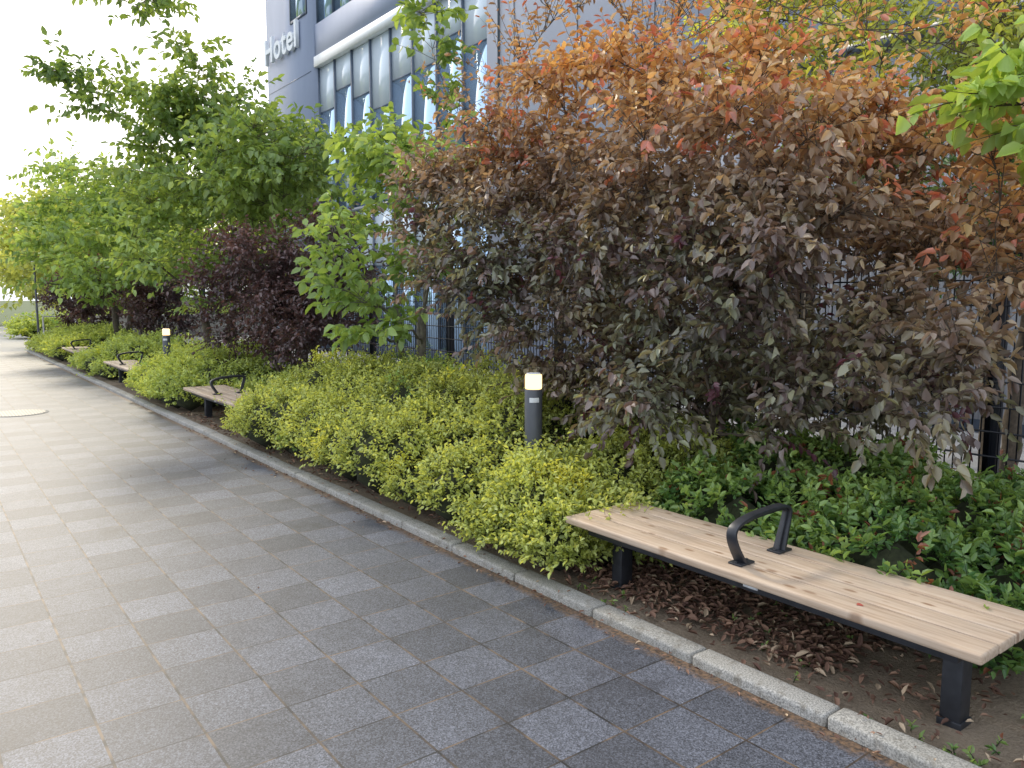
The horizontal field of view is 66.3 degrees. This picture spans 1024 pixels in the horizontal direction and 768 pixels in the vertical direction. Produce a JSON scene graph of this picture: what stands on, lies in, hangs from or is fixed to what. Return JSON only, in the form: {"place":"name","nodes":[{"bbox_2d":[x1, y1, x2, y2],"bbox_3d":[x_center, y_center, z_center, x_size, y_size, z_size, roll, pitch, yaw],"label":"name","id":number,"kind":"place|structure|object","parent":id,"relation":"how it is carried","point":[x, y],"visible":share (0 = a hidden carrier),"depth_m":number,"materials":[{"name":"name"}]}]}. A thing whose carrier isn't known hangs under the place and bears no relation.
{"place":"outdoors","nodes":[
{"label":"outdoors","id":0,"kind":"place"},
{"bbox_2d":[0,327,266,351],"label":"plaza paving","id":1,"kind":"structure","parent":0,"point":[14,344],"depth_m":26.73,"materials":[{"name":"stone"}]},
{"bbox_2d":[31,261,39,333],"bbox_3d":[-14.136,-2.442,23.297,0.257,2.720,0.257,-5,8,-37],"label":"street lamp","id":2,"kind":"object","parent":1,"relation":"on","point":[37,313],"visible":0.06,"depth_m":23.29,"materials":[{"name":"black metal"}]},
{"bbox_2d":[0,181,151,327],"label":"maple tree","id":3,"kind":"object","parent":1,"relation":"on","point":[7,212],"visible":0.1,"depth_m":24.20,"materials":[{"name":"green plant"}]},
{"bbox_2d":[42,314,166,334],"bbox_3d":[-13.111,-1.771,25.422,3.644,0.920,0.044,-5,8,-37],"label":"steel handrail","id":4,"kind":"object","parent":1,"relation":"on","point":[75,321],"visible":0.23,"depth_m":24.37,"materials":[{"name":"grey metal"}]},
{"bbox_2d":[0,304,249,338],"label":"boxwood hedge","id":5,"kind":"object","parent":1,"relation":"on","point":[26,326],"visible":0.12,"depth_m":28.50,"materials":[{"name":"green plant"}]},
{"bbox_2d":[90,314,275,335],"bbox_3d":[-10.778,-2.407,31.567,11.000,0.830,0.600,-5,8,-37],"label":"wire mesh fence","id":6,"kind":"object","parent":1,"relation":"on","point":[123,319],"depth_m":30.19,"materials":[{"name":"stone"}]},
{"bbox_2d":[0,0,268,300],"label":"sky","id":7,"kind":"structure","parent":0,"point":[85,28],"materials":[{"name":"white"}]},
{"bbox_2d":[0,301,474,366],"bbox_3d":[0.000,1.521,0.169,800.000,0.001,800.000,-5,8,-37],"label":"ground","id":8,"kind":"structure","parent":0,"point":[24,307],"depth_m":83.99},
{"bbox_2d":[0,171,272,318],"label":"distant trees","id":9,"kind":"object","parent":8,"relation":"on","point":[7,278],"visible":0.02,"depth_m":33.67,"materials":[{"name":"green plant"}]},
{"bbox_2d":[27,342,981,767],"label":"granite kerb","id":10,"kind":"structure","parent":8,"relation":"on","point":[889,742],"depth_m":3.43,"materials":[{"name":"grey stone"}]},
{"bbox_2d":[36,351,1023,767],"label":"soil bed","id":11,"kind":"object","parent":8,"relation":"on","point":[980,731],"visible":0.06,"depth_m":3.14,"materials":[{"name":"brown soil"}]},
{"bbox_2d":[62,339,92,354],"bbox_3d":[-9.254,-0.648,16.867,0.502,0.632,1.974,-5,8,-37],"label":"park bench","id":12,"kind":"object","parent":11,"relation":"on","point":[70,349],"visible":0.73,"depth_m":16.86,"materials":[{"name":"brown wood"}]},
{"bbox_2d":[24,319,139,361],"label":"spirea hedge","id":13,"kind":"object","parent":11,"relation":"on","point":[53,342],"visible":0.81,"depth_m":18.85,"materials":[{"name":"green plant"}]},
{"bbox_2d":[32,250,142,328],"bbox_3d":[-11.500,-2.317,21.549,2.762,3.054,3.406,-5,8,-37],"label":"purple smoke bush","id":14,"kind":"object","parent":11,"relation":"on","point":[77,311],"visible":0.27,"depth_m":20.94,"materials":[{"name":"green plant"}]},
{"bbox_2d":[0,131,229,333],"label":"dogwood tree","id":15,"kind":"object","parent":11,"relation":"on","point":[56,230],"visible":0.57,"depth_m":17.69,"materials":[{"name":"green plant"}]},
{"bbox_2d":[103,351,143,382],"bbox_3d":[-6.344,-0.227,13.070,0.502,0.632,1.971,-5,8,-37],"label":"park bench","id":16,"kind":"object","parent":11,"relation":"on","point":[122,366],"visible":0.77,"depth_m":13.13,"materials":[{"name":"brown wood"}]},
{"bbox_2d":[64,326,202,378],"bbox_3d":[-7.393,-0.683,15.393,2.361,0.924,3.372,-5,8,-37],"label":"spirea hedge","id":17,"kind":"object","parent":11,"relation":"on","point":[90,361],"visible":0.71,"depth_m":14.68,"materials":[{"name":"green plant"}]},
{"bbox_2d":[106,274,200,339],"bbox_3d":[-7.945,-1.442,17.476,1.856,2.207,2.248,-5,8,-37],"label":"purple smoke bush","id":18,"kind":"object","parent":11,"relation":"on","point":[142,312],"visible":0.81,"depth_m":17.32,"materials":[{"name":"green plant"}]},
{"bbox_2d":[162,328,170,362],"bbox_3d":[-5.270,-0.311,11.989,0.150,1.076,0.150,-5,8,-37],"label":"bollard light","id":19,"kind":"object","parent":11,"relation":"on","point":[165,336],"visible":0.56,"depth_m":11.91,"materials":[{"name":"grey metal"}]},
{"bbox_2d":[133,338,240,362],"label":"spirea hedge","id":20,"kind":"object","parent":11,"relation":"on","point":[161,352],"visible":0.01,"depth_m":13.90,"materials":[{"name":"green plant"}]},
{"bbox_2d":[18,0,380,348],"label":"dogwood tree","id":21,"kind":"object","parent":11,"relation":"on","point":[163,98],"visible":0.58,"depth_m":12.16,"materials":[{"name":"green plant"}]},
{"bbox_2d":[108,332,304,410],"bbox_3d":[-4.338,-0.295,11.393,2.466,1.024,3.304,-5,8,-37],"label":"spirea hedge","id":22,"kind":"object","parent":11,"relation":"on","point":[173,374],"visible":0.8,"depth_m":10.64,"materials":[{"name":"green plant"}]},
{"bbox_2d":[183,375,264,417],"bbox_3d":[-3.277,0.214,9.086,0.502,0.632,1.972,-5,8,-37],"label":"park bench","id":23,"kind":"object","parent":11,"relation":"on","point":[207,394],"visible":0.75,"depth_m":9.15,"materials":[{"name":"brown wood"}]},
{"bbox_2d":[168,96,363,366],"bbox_3d":[-3.220,-1.728,10.768,2.548,4.240,2.782,0,6,2],"label":"dogwood tree","id":24,"kind":"object","parent":11,"relation":"on","point":[271,170],"visible":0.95,"depth_m":10.13,"materials":[{"name":"green plant"}]},
{"bbox_2d":[156,197,401,377],"bbox_3d":[-3.033,-0.990,10.605,2.947,2.833,4.119,-5,8,-37],"label":"purple smoke bush","id":25,"kind":"object","parent":11,"relation":"on","point":[273,289],"visible":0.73,"depth_m":10.08,"materials":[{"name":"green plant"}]},
{"bbox_2d":[228,359,329,392],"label":"spirea hedge","id":26,"kind":"object","parent":11,"relation":"on","point":[263,380],"visible":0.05,"depth_m":9.88,"materials":[{"name":"green plant"}]},
{"bbox_2d":[288,0,492,361],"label":"dogwood tree","id":27,"kind":"object","parent":11,"relation":"on","point":[374,159],"visible":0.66,"depth_m":7.71,"materials":[{"name":"green plant"}]},
{"bbox_2d":[213,338,598,525],"bbox_3d":[-0.881,0.150,6.930,2.462,1.118,4.778,-5,8,-37],"label":"spirea hedge","id":28,"kind":"object","parent":11,"relation":"on","point":[380,425],"visible":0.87,"depth_m":5.91,"materials":[{"name":"green plant"}]},
{"bbox_2d":[38,409,1023,767],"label":"leaf litter","id":29,"kind":"object","parent":11,"relation":"on","point":[732,597],"visible":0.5,"depth_m":3.54,"materials":[{"name":"plant"}]},
{"bbox_2d":[524,372,541,471],"bbox_3d":[0.135,0.465,4.987,0.150,1.076,0.150,-5,8,-37],"label":"bollard light","id":30,"kind":"object","parent":11,"relation":"on","point":[533,408],"visible":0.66,"depth_m":4.91,"materials":[{"name":"grey metal"}]},
{"bbox_2d":[420,393,758,578],"bbox_3d":[0.556,0.517,4.735,2.077,0.888,1.756,-5,8,-37],"label":"spirea hedge","id":31,"kind":"object","parent":11,"relation":"on","point":[551,492],"visible":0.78,"depth_m":4.38,"materials":[{"name":"green plant"}]},
{"bbox_2d":[542,404,791,470],"bbox_3d":[1.015,0.425,5.677,1.439,0.844,2.161,-5,8,-37],"label":"azalea hedge","id":32,"kind":"object","parent":11,"relation":"on","point":[739,430],"visible":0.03,"depth_m":5.29,"materials":[{"name":"green plant"}]},
{"bbox_2d":[365,0,1023,503],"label":"purple leaf shrub","id":33,"kind":"object","parent":11,"relation":"on","point":[775,230],"visible":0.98,"depth_m":4.41,"materials":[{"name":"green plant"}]},
{"bbox_2d":[400,0,1018,432],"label":"purple leaf shrub","id":34,"kind":"object","parent":11,"relation":"on","point":[852,20],"visible":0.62,"depth_m":5.08,"materials":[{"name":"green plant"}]},
{"bbox_2d":[566,502,1023,730],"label":"park bench","id":35,"kind":"object","parent":11,"relation":"on","point":[959,634],"visible":0.95,"depth_m":3.05,"materials":[{"name":"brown wood"}]},
{"bbox_2d":[577,576,1023,766],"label":"weeds","id":36,"kind":"object","parent":11,"relation":"on","point":[980,763],"visible":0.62,"depth_m":2.60,"materials":[{"name":"green plant"}]},
{"bbox_2d":[645,415,1023,678],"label":"azalea hedge","id":37,"kind":"object","parent":11,"relation":"on","point":[898,518],"visible":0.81,"depth_m":3.68,"materials":[{"name":"green plant"}]},
{"bbox_2d":[895,15,1023,186],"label":"maple tree","id":38,"kind":"object","parent":11,"relation":"on","point":[994,83],"visible":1,"depth_m":3.13,"materials":[{"name":"green plant"}]},
{"bbox_2d":[133,230,1023,480],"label":"fence","id":39,"kind":"object","parent":8,"relation":"on","point":[991,440],"visible":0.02,"depth_m":5.42,"materials":[{"name":"black metal"}]},
{"bbox_2d":[664,0,940,438],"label":"camphor tree","id":40,"kind":"object","parent":8,"relation":"on","point":[797,3],"visible":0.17,"depth_m":7.48,"materials":[{"name":"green plant"}]},
{"bbox_2d":[744,0,1023,478],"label":"camphor tree","id":41,"kind":"object","parent":8,"relation":"on","point":[996,29],"visible":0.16,"depth_m":5.81,"materials":[{"name":"green plant"}]},
{"bbox_2d":[0,351,908,767],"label":"paved path","id":42,"kind":"structure","parent":0,"point":[144,619],"depth_m":3.42,"materials":[{"name":"stone"}]},
{"bbox_2d":[0,409,48,416],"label":"manhole cover","id":43,"kind":"object","parent":42,"relation":"on","point":[20,413],"visible":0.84,"depth_m":10.20,"materials":[{"name":"metal"}]},
{"bbox_2d":[265,0,972,374],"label":"walls","id":44,"kind":"structure","parent":0,"point":[293,68],"depth_m":15.13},
{"bbox_2d":[264,19,298,66],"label":"sign letters","id":45,"kind":"object","parent":44,"relation":"attached to","point":[286,44],"visible":1,"depth_m":23.52,"materials":[{"name":"white metal"}]},
{"bbox_2d":[314,0,403,55],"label":"spandrel","id":46,"kind":"object","parent":44,"relation":"attached to","point":[351,17],"visible":0.67,"depth_m":20.42,"materials":[{"name":"silver metal"}]},
{"bbox_2d":[314,0,440,67],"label":"floor bands","id":47,"kind":"object","parent":44,"relation":"attached to","point":[375,28],"visible":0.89,"depth_m":19.91,"materials":[{"name":"white metal"}]},
{"bbox_2d":[289,0,486,351],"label":"mullions","id":48,"kind":"object","parent":44,"relation":"attached to","point":[390,92],"visible":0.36,"depth_m":19.40,"materials":[{"name":"grey metal"}]},
{"bbox_2d":[320,0,486,265],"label":"blinds","id":49,"kind":"object","parent":48,"relation":"attached to","point":[474,32],"visible":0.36,"depth_m":19.32,"materials":[{"name":"white fabric"}]},
{"bbox_2d":[290,0,487,353],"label":"glass","id":50,"kind":"object","parent":44,"relation":"attached to","point":[424,108],"visible":0.24,"depth_m":18.41,"materials":[{"name":"blue glass"}]},
{"bbox_2d":[268,0,876,110],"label":"panel joints","id":51,"kind":"object","parent":44,"relation":"attached to","point":[498,31],"visible":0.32,"depth_m":15.32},
{"bbox_2d":[603,0,1023,117],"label":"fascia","id":52,"kind":"structure","parent":44,"relation":"attached to","point":[886,44],"depth_m":9.38,"materials":[{"name":"grey metal"}]},
{"bbox_2d":[625,382,1023,437],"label":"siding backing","id":53,"kind":"object","parent":44,"relation":"attached to","point":[976,423],"depth_m":8.78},
{"bbox_2d":[610,18,1023,424],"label":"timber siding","id":54,"kind":"object","parent":53,"relation":"attached to","point":[1009,346],"visible":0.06,"depth_m":9.40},
{"bbox_2d":[224,345,1023,480],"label":"yard concrete","id":55,"kind":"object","parent":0,"point":[974,465],"depth_m":8.46,"materials":[{"name":"grey concrete"}]}
]}

